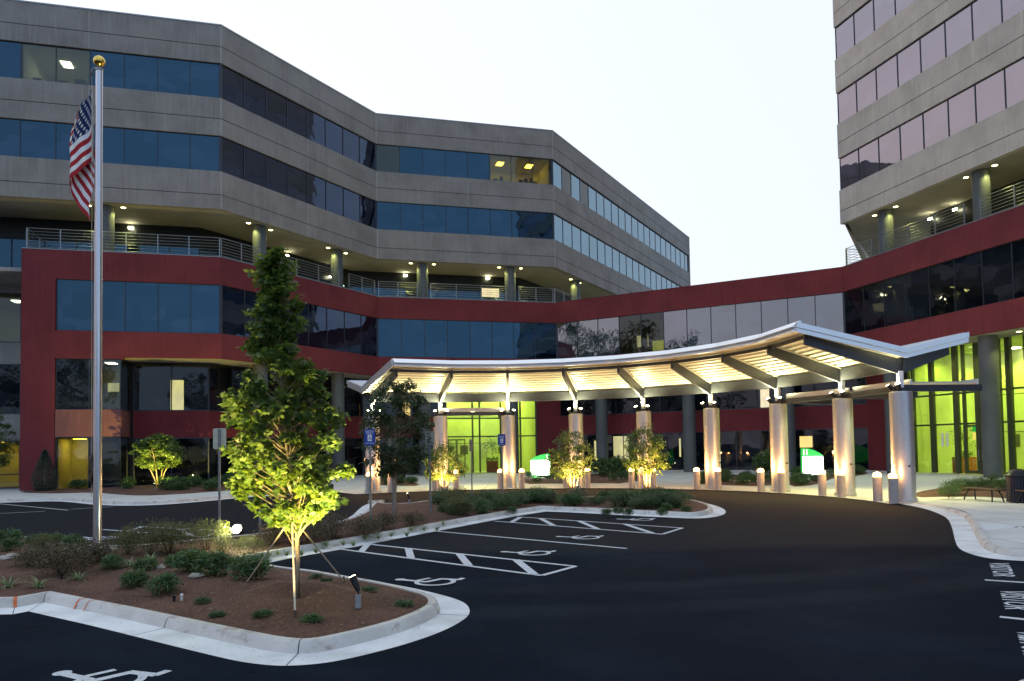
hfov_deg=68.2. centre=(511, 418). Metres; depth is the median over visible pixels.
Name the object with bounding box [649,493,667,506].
perennial
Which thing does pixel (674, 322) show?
window
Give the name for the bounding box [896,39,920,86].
window
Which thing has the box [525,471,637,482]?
bedding flowers
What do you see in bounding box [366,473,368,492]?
bollard
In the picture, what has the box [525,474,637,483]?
mulch bed
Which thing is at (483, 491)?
perennial
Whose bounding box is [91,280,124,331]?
window
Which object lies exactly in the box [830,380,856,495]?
canopy column
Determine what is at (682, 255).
window
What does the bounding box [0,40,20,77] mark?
window
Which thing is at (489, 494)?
perennial
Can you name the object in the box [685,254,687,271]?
window
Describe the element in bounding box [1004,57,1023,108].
window
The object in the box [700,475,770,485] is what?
mulch bed
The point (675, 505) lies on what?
shrub
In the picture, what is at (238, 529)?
flagpole floodlight
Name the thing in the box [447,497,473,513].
perennial
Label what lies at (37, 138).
window
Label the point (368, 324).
window
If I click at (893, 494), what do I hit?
bollard
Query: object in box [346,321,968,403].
entrance canopy
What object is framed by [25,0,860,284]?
sky
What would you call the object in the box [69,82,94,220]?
flag
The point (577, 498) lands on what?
perennial
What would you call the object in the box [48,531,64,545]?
shrub
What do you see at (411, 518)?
shrub
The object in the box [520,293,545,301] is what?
terrace window
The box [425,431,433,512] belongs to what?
parking sign
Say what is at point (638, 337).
lit window
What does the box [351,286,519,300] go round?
terrace window
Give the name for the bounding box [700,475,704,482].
shrub
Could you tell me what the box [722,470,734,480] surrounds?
shrub
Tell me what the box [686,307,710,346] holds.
window
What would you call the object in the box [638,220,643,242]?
window
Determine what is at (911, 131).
window
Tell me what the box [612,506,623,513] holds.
shrub
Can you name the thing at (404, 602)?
weed
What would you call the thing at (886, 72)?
window
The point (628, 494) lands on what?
perennial
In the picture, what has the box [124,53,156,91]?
window
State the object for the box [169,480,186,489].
shrub
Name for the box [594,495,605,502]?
perennial
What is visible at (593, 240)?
window
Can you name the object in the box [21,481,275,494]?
mulch bed
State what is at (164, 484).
shrub
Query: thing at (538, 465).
monument sign
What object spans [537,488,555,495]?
perennial
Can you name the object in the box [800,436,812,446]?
lit window
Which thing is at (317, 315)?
window
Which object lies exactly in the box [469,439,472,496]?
parking sign
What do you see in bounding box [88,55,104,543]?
flagpole
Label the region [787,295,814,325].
window
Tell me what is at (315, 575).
weed
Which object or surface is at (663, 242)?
window
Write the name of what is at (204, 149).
window
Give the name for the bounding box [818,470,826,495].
bollard
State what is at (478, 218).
window
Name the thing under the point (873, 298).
window
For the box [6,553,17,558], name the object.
rock
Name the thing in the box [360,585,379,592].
weed
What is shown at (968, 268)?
window
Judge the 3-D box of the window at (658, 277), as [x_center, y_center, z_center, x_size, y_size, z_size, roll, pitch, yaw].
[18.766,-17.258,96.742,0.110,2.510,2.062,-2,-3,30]
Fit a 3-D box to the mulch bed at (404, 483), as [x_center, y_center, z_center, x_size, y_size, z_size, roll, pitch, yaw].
[-8.858,4.507,54.605,3.230,0.141,13.972,0,-2,-14]
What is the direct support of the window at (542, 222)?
in the office building
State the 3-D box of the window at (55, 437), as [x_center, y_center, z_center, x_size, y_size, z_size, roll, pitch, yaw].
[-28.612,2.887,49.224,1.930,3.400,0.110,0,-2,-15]
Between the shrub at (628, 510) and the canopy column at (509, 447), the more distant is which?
the canopy column at (509, 447)
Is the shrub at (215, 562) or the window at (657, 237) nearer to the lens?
the shrub at (215, 562)
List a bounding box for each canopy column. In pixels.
[364,403,380,492]
[433,402,448,489]
[500,402,516,487]
[567,400,584,487]
[634,397,651,487]
[701,393,720,488]
[766,387,790,491]
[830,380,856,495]
[886,371,917,501]
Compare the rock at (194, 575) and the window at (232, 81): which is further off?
the window at (232, 81)
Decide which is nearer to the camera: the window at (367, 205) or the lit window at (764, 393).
the lit window at (764, 393)
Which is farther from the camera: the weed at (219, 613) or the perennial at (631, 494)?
the perennial at (631, 494)
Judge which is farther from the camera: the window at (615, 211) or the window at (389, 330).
the window at (615, 211)
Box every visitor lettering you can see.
[990,563,1014,575]
[1000,591,1023,608]
[1017,632,1023,654]
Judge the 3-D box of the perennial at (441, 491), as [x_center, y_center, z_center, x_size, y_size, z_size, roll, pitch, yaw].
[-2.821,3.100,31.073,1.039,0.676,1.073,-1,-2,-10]
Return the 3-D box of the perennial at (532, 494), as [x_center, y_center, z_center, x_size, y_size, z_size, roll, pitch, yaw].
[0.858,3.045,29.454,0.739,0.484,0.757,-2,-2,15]
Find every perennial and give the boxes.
[428,494,447,504]
[432,489,446,496]
[434,486,449,495]
[436,503,446,511]
[440,489,466,504]
[440,497,453,503]
[442,494,475,514]
[445,486,469,498]
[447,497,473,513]
[448,494,474,504]
[449,500,476,515]
[473,496,495,511]
[475,487,488,497]
[478,489,502,498]
[484,491,504,504]
[487,496,506,508]
[487,502,501,510]
[498,494,521,508]
[508,489,528,505]
[514,490,532,502]
[529,491,540,502]
[534,492,550,502]
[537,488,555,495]
[539,490,556,503]
[546,490,560,502]
[552,493,573,505]
[562,493,584,505]
[567,486,588,499]
[582,496,593,505]
[588,497,601,504]
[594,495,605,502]
[597,490,611,499]
[604,490,619,499]
[605,491,624,505]
[614,492,633,505]
[619,487,637,495]
[620,490,642,502]
[626,492,647,505]
[627,497,643,508]
[629,500,643,508]
[636,489,650,494]
[636,493,656,507]
[643,495,664,508]
[644,490,670,506]
[649,485,666,494]
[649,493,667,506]
[655,489,676,499]
[663,491,688,507]
[674,488,693,503]
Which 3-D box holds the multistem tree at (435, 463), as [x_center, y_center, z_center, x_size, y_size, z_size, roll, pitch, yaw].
[-2.936,2.251,34.026,2.233,2.628,2.342,-1,-2,0]
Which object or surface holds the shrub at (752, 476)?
on the mulch bed at (739, 484)
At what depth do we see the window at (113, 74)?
50.83 m
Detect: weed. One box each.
[193,596,211,603]
[208,610,226,617]
[251,609,273,617]
[300,613,324,624]
[309,573,322,578]
[320,577,331,580]
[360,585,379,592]
[392,598,414,606]
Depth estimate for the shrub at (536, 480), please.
49.01 m
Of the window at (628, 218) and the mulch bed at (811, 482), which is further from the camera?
the window at (628, 218)
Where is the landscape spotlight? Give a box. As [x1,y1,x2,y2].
[349,575,360,607]
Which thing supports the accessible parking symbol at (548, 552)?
on the asphalt road
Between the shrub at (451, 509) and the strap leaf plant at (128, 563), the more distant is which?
the shrub at (451, 509)
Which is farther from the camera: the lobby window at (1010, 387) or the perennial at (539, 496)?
the lobby window at (1010, 387)
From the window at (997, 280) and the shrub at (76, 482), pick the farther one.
the shrub at (76, 482)
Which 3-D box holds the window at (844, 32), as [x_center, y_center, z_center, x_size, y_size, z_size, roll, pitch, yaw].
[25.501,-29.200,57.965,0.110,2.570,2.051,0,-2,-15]
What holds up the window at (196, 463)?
in the office building
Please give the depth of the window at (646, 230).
93.39 m
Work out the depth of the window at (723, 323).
62.82 m
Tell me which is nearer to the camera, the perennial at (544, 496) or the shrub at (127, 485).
the perennial at (544, 496)
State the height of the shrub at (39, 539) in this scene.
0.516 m
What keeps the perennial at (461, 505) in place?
on the mulch bed at (316, 605)
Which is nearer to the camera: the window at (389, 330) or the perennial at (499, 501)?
the perennial at (499, 501)
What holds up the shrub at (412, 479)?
on the mulch bed at (404, 483)
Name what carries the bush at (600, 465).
on the mulch bed at (596, 478)
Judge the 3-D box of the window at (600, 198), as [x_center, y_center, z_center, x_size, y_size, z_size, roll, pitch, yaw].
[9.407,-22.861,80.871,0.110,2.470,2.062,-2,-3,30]
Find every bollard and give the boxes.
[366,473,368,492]
[387,475,391,491]
[432,474,437,490]
[453,470,458,489]
[497,469,501,488]
[519,469,524,488]
[563,477,568,487]
[584,468,590,487]
[628,468,634,487]
[650,470,655,487]
[693,468,699,488]
[714,468,721,489]
[757,468,764,491]
[777,469,785,492]
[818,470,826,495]
[836,470,845,496]
[872,472,882,500]
[888,473,898,503]
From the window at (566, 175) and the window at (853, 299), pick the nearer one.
the window at (853, 299)
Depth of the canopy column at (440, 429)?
43.06 m
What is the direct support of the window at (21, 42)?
in the office building
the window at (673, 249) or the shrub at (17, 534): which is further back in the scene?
the window at (673, 249)
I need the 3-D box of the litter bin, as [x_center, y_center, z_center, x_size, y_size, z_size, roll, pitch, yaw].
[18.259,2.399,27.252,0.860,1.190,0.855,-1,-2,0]
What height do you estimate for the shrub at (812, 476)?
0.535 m
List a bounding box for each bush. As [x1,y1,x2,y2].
[590,457,608,474]
[603,455,630,476]
[751,448,770,473]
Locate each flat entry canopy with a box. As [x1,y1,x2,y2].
[442,407,505,417]
[781,379,981,403]
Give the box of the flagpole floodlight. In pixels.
[232,524,243,544]
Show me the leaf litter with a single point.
(270, 598)
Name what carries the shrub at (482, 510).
on the mulch bed at (316, 605)
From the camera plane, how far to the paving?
40.11 m
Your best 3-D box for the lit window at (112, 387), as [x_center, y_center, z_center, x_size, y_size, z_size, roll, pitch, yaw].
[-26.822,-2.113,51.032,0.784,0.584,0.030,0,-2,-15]
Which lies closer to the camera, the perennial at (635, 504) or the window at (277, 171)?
the perennial at (635, 504)
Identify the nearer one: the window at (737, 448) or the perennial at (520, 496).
the perennial at (520, 496)
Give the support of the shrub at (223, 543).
on the mulch bed at (316, 605)
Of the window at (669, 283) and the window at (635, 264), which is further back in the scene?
the window at (669, 283)
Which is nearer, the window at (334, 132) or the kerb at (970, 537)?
the kerb at (970, 537)
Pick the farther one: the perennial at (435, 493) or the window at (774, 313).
the window at (774, 313)
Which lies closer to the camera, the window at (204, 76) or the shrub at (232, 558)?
the shrub at (232, 558)
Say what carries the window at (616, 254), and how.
in the office building
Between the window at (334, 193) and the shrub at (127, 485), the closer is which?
the shrub at (127, 485)
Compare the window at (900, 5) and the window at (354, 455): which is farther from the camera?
the window at (354, 455)
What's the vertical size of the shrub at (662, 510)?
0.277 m
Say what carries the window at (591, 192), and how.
in the office building
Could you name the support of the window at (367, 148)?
in the office building
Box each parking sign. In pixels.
[213,428,225,525]
[364,429,374,517]
[388,439,397,515]
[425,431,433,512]
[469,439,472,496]
[498,434,505,492]
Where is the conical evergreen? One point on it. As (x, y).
(44, 462)
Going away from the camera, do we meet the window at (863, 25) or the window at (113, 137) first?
the window at (113, 137)
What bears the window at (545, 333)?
in the office building
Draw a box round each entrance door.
[448,439,456,472]
[457,439,465,472]
[965,425,981,473]
[980,425,982,473]
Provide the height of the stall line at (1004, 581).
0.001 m
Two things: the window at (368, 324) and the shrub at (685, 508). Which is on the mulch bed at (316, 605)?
the shrub at (685, 508)
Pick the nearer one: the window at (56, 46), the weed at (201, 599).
the weed at (201, 599)
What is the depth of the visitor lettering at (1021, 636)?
8.84 m
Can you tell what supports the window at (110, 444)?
in the office building
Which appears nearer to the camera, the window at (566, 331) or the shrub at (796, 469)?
the shrub at (796, 469)
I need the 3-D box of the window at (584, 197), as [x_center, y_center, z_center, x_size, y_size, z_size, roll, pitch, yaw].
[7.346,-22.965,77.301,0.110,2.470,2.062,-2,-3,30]
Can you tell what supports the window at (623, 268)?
in the office building
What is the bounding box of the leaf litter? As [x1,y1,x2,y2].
[32,529,395,624]
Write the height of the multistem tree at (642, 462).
3.192 m
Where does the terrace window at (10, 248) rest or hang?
in the office building
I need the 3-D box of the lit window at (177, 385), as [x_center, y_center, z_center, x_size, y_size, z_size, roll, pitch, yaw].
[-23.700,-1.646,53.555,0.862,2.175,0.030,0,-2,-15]
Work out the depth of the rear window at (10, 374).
52.86 m
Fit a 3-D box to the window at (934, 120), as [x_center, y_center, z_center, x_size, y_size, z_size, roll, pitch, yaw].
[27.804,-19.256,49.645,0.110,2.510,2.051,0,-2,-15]
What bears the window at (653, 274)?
in the office building
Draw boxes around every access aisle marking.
[340,544,577,575]
[497,517,682,533]
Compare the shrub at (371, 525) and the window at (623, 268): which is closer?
the shrub at (371, 525)
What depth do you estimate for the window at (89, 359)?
49.69 m
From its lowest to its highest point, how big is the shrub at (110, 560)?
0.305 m
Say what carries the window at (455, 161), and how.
in the office building
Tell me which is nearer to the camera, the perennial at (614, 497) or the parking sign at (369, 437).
the parking sign at (369, 437)
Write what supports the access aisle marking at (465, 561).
on the asphalt road
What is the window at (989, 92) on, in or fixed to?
in the office tower
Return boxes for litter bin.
[1004,469,1023,502]
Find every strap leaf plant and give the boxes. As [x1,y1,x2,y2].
[0,576,27,589]
[20,575,50,588]
[60,570,92,581]
[115,557,133,567]
[307,545,324,552]
[349,539,357,546]
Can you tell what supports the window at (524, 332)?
in the office building
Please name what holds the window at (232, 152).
in the office building
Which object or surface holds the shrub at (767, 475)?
on the mulch bed at (739, 484)
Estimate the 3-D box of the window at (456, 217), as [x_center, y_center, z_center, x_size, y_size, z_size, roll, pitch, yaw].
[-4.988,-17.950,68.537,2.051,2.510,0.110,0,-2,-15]
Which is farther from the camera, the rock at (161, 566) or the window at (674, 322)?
the window at (674, 322)
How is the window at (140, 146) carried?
in the office building
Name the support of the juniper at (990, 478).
on the mulch bed at (970, 493)
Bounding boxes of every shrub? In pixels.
[0,527,24,543]
[0,536,24,551]
[8,545,44,566]
[16,540,68,567]
[22,531,51,546]
[23,531,62,551]
[29,544,95,576]
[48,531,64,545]
[59,533,88,547]
[61,536,112,566]
[66,478,87,488]
[81,541,119,561]
[98,553,126,569]
[105,525,152,554]
[113,517,184,554]
[117,476,136,484]
[118,568,152,588]
[122,482,133,488]
[130,555,159,570]
[139,516,198,552]
[141,570,184,595]
[153,475,170,484]
[156,478,175,490]
[162,554,182,566]
[169,476,192,489]
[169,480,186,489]
[169,545,207,571]
[178,517,233,549]
[188,477,201,486]
[189,549,234,576]
[199,478,221,489]
[210,536,247,556]
[221,473,233,482]
[225,551,273,579]
[226,554,240,566]
[233,535,268,553]
[249,553,271,564]
[250,521,291,545]
[285,516,335,544]
[309,510,356,538]
[346,513,387,537]
[368,510,401,529]
[398,510,426,526]
[406,476,418,483]
[446,508,457,514]
[476,506,487,513]
[507,506,517,513]
[525,471,536,477]
[533,477,541,481]
[596,470,606,476]
[600,508,613,515]
[607,473,620,480]
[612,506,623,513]
[613,469,624,477]
[621,508,633,514]
[656,507,667,515]
[661,503,673,509]
[671,502,682,507]
[679,504,691,511]
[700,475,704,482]
[721,475,731,481]
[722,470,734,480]
[736,477,747,483]
[743,473,756,481]
[764,473,770,480]
[790,474,806,481]
[791,466,800,473]
[794,478,804,484]
[808,473,817,480]
[855,467,863,473]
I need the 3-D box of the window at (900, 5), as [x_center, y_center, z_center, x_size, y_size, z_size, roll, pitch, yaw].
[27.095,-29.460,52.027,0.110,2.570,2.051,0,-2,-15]
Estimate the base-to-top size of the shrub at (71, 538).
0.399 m
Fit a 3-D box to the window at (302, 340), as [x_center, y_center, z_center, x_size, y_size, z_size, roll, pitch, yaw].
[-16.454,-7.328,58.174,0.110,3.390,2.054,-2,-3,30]
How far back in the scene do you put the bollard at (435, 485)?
42.26 m
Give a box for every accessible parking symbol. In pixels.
[52,669,170,680]
[395,578,464,585]
[501,550,554,554]
[556,535,601,538]
[630,518,654,520]
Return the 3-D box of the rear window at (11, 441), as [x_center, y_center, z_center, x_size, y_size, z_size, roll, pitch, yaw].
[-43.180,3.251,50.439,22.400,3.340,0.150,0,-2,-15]
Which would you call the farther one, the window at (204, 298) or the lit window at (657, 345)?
the lit window at (657, 345)
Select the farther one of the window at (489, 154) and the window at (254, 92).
the window at (489, 154)
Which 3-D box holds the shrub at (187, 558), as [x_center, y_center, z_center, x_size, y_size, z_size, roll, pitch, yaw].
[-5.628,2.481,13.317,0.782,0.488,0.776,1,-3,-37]
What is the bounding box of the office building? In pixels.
[0,0,690,490]
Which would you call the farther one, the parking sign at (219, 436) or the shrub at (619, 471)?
the shrub at (619, 471)
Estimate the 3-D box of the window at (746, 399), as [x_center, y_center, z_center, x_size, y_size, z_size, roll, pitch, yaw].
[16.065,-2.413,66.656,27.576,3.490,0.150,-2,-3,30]
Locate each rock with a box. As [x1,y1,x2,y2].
[0,555,9,559]
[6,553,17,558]
[155,564,165,568]
[188,573,204,578]
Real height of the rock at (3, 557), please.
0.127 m
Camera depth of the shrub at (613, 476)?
48.91 m
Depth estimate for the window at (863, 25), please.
56.00 m
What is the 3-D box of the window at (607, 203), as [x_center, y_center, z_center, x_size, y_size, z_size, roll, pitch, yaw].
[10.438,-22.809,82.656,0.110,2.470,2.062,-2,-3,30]
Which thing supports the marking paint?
on the island kerb at (436, 613)
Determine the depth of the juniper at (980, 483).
33.77 m
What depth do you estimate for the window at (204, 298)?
51.73 m
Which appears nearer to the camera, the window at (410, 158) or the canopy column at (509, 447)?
the canopy column at (509, 447)
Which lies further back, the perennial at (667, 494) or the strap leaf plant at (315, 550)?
the perennial at (667, 494)
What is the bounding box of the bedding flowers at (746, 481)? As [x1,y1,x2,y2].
[700,472,770,483]
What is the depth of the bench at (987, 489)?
28.41 m
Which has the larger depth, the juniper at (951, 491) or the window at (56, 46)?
the window at (56, 46)
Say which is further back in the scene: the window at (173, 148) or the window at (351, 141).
the window at (351, 141)
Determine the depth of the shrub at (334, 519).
18.91 m
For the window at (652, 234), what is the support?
in the office building
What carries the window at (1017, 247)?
in the office tower
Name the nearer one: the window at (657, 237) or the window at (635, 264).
the window at (635, 264)
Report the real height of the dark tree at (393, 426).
4.479 m
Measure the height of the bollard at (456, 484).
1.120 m
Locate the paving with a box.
[0,470,1023,549]
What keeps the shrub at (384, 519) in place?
on the mulch bed at (316, 605)
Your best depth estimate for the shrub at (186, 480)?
44.70 m
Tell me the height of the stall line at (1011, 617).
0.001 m
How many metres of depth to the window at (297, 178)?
58.60 m
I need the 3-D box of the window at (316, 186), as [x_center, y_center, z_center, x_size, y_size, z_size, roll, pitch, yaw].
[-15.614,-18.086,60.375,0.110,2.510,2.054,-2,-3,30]
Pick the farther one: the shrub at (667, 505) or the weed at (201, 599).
the shrub at (667, 505)
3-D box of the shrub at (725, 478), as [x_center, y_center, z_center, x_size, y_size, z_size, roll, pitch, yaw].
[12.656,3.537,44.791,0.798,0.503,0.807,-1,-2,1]
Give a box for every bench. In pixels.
[961,487,1005,501]
[1015,490,1023,503]
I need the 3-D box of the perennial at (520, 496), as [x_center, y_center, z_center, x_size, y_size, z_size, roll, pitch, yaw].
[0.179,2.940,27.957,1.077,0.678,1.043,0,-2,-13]
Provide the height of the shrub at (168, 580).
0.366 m
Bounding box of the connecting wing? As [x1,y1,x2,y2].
[555,267,868,471]
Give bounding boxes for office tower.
[833,0,1023,476]
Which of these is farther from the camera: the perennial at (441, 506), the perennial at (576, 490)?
the perennial at (576, 490)
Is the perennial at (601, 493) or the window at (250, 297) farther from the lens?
the window at (250, 297)
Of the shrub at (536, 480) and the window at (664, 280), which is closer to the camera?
the shrub at (536, 480)
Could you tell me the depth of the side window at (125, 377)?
51.29 m
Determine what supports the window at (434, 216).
in the office building
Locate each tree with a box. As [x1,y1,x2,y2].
[0,411,19,466]
[129,432,186,486]
[217,245,356,617]
[356,377,435,516]
[422,440,470,488]
[481,437,498,471]
[544,428,598,493]
[619,421,671,489]
[947,424,976,472]
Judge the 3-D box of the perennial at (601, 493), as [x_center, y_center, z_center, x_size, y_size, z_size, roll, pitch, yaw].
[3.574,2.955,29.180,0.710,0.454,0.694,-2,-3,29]
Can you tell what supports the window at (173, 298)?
in the office building
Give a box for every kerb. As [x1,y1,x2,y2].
[0,494,292,505]
[0,496,725,665]
[103,526,214,536]
[904,503,1023,560]
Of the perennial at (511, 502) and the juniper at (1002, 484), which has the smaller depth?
the perennial at (511, 502)
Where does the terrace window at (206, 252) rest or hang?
in the office building
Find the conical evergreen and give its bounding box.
[28,449,59,490]
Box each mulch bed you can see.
[0,496,707,637]
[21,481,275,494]
[380,478,418,485]
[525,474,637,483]
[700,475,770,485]
[789,474,834,486]
[916,481,1005,497]
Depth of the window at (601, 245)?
80.73 m
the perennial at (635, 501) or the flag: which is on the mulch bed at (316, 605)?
the perennial at (635, 501)
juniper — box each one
[936,484,959,498]
[938,477,966,494]
[952,476,976,490]
[967,475,990,489]
[979,472,1005,488]
[990,478,1005,490]
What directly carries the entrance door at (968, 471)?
in the office tower
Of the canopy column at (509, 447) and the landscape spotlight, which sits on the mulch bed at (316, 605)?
the landscape spotlight
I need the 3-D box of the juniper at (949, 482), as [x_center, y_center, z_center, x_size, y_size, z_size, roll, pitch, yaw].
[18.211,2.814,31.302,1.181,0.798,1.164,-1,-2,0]
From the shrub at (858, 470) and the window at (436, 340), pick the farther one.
the window at (436, 340)
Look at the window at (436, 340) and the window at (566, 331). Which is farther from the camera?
the window at (566, 331)
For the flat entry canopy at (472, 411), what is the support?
attached to the canopy column at (440, 429)
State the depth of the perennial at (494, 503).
26.37 m
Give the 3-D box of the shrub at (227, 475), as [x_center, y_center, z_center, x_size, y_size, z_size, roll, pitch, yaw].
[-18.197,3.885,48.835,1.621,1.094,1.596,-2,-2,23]
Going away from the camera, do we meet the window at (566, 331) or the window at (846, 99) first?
the window at (846, 99)
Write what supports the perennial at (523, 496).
on the mulch bed at (316, 605)
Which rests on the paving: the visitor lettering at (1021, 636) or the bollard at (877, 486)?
the bollard at (877, 486)
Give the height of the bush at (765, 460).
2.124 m
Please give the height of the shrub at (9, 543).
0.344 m
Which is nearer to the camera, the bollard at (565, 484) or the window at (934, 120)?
the bollard at (565, 484)
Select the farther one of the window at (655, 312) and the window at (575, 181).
the window at (575, 181)
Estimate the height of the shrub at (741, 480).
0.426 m
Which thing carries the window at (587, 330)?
in the connecting wing
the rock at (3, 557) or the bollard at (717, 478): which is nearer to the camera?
the rock at (3, 557)
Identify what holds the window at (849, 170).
in the office tower
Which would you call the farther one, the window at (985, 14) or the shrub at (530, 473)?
the shrub at (530, 473)
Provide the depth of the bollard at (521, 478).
42.92 m
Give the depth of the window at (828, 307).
58.72 m
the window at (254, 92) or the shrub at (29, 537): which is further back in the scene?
the window at (254, 92)
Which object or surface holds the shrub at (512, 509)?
on the mulch bed at (316, 605)
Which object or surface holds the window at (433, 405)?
in the office building
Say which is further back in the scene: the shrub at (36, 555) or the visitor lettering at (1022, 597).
the shrub at (36, 555)
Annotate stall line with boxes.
[437,531,625,548]
[985,579,1023,582]
[1000,616,1023,619]
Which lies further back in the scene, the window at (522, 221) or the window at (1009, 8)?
the window at (522, 221)
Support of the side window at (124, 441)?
in the office building
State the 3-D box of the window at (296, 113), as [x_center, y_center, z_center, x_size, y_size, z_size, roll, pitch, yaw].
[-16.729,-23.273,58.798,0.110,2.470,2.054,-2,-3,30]
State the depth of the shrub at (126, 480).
50.18 m
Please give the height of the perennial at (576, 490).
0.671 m
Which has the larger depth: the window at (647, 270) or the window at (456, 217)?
the window at (647, 270)
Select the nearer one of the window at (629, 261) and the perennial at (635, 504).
the perennial at (635, 504)
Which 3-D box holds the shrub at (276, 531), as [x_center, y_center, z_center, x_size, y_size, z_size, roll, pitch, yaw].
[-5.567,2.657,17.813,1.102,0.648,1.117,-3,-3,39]
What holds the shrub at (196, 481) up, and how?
on the mulch bed at (142, 490)
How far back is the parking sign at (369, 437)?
21.27 m
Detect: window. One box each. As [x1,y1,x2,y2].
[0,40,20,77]
[0,118,19,156]
[0,237,198,267]
[0,293,20,342]
[0,364,20,413]
[0,441,19,488]
[20,42,55,81]
[20,119,54,158]
[55,122,72,159]
[55,437,88,487]
[56,46,89,81]
[56,279,90,330]
[56,358,88,409]
[88,436,120,487]
[89,359,121,408]
[90,50,123,88]
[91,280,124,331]
[93,126,123,163]
[108,383,118,391]
[120,360,129,410]
[120,436,129,486]
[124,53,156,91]
[124,128,156,166]
[125,281,157,331]
[133,362,208,410]
[133,437,208,485]
[157,57,189,94]
[157,131,189,168]
[158,283,189,332]
[172,380,183,409]
[190,61,218,97]
[190,134,218,170]
[190,284,218,333]
[199,247,350,287]
[209,363,362,416]
[209,437,363,479]
[222,65,243,108]
[222,137,243,179]
[223,285,244,336]
[244,76,265,118]
[244,146,266,187]
[245,290,263,337]
[266,88,286,128]
[266,155,287,195]
[287,98,306,137]
[288,165,306,202]
[288,302,307,345]
[307,109,325,146]
[307,173,325,209]
[308,304,326,348]
[325,118,342,154]
[326,180,343,216]
[327,308,344,351]
[343,127,359,162]
[343,188,359,222]
[345,311,361,353]
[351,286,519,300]
[359,136,374,169]
[360,195,374,227]
[361,315,376,355]
[363,379,444,416]
[363,437,433,474]
[376,144,399,172]
[377,201,399,229]
[378,318,401,356]
[399,146,422,174]
[400,203,422,231]
[401,319,424,356]
[422,148,444,175]
[423,204,445,232]
[424,320,447,357]
[445,150,466,177]
[445,392,536,472]
[446,206,467,233]
[447,320,469,357]
[467,152,488,179]
[468,207,489,235]
[470,321,491,357]
[482,288,498,296]
[489,154,510,179]
[490,209,511,236]
[492,321,513,358]
[512,210,532,237]
[513,322,535,358]
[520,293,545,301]
[532,158,550,182]
[533,212,551,238]
[535,323,555,358]
[553,160,561,189]
[554,214,562,242]
[557,321,577,358]
[560,367,866,415]
[562,167,571,195]
[563,219,572,247]
[571,173,579,201]
[572,224,580,252]
[577,319,597,357]
[580,179,588,206]
[581,229,589,256]
[583,428,868,469]
[588,185,596,212]
[589,234,597,260]
[594,441,595,459]
[596,191,603,216]
[597,239,605,264]
[597,316,618,355]
[604,196,611,221]
[605,243,612,268]
[611,201,618,226]
[612,247,619,271]
[613,436,628,459]
[618,206,625,230]
[619,251,626,275]
[619,314,640,353]
[625,211,631,234]
[626,255,632,278]
[632,216,637,238]
[633,259,638,281]
[637,336,640,346]
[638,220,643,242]
[639,263,644,284]
[640,312,663,351]
[644,225,649,246]
[645,266,650,287]
[650,229,655,250]
[651,270,656,289]
[653,340,663,350]
[655,233,660,253]
[656,273,661,289]
[661,237,665,256]
[662,276,666,288]
[663,309,686,349]
[666,240,670,260]
[667,279,671,287]
[671,244,675,263]
[676,247,680,266]
[679,438,680,456]
[680,250,684,269]
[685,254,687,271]
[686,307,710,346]
[710,304,735,343]
[735,301,761,338]
[760,389,768,406]
[761,298,787,332]
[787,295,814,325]
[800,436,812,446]
[814,292,843,332]
[835,14,853,58]
[837,82,856,123]
[839,149,858,189]
[844,286,863,333]
[853,0,873,45]
[855,68,875,111]
[858,138,878,180]
[863,280,884,330]
[873,0,894,30]
[875,54,897,100]
[878,126,899,170]
[883,274,905,326]
[894,0,914,14]
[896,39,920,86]
[899,113,923,160]
[904,335,1023,474]
[905,267,929,321]
[919,22,944,72]
[922,100,948,148]
[928,259,955,316]
[931,201,1023,235]
[944,3,971,57]
[947,85,975,135]
[953,251,982,310]
[971,0,1001,40]
[974,68,1004,122]
[981,242,1012,305]
[1001,0,1023,22]
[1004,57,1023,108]
[1011,238,1023,298]
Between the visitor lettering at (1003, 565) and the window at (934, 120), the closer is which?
the visitor lettering at (1003, 565)
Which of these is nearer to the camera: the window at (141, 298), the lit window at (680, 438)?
the window at (141, 298)
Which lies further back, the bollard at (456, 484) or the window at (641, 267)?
the window at (641, 267)
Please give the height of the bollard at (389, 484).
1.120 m
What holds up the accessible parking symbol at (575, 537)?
on the asphalt road
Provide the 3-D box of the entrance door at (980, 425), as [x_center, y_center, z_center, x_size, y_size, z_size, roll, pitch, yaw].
[30.730,1.964,48.771,0.141,3.219,1.180,0,-2,-15]
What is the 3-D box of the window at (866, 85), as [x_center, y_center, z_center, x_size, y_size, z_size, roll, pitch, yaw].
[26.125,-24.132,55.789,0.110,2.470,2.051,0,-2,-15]
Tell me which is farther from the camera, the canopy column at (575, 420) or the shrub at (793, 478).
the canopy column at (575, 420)
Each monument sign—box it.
[530,454,549,476]
[801,448,823,473]
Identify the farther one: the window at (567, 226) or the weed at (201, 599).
the window at (567, 226)
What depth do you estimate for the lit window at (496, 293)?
73.88 m
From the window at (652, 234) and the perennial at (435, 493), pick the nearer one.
the perennial at (435, 493)
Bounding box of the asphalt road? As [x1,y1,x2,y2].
[0,488,1023,680]
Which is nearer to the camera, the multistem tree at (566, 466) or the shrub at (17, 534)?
the shrub at (17, 534)
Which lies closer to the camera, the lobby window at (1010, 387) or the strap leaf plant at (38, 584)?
the strap leaf plant at (38, 584)
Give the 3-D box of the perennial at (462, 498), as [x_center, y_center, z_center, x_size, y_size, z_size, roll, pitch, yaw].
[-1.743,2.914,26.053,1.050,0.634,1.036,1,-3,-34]

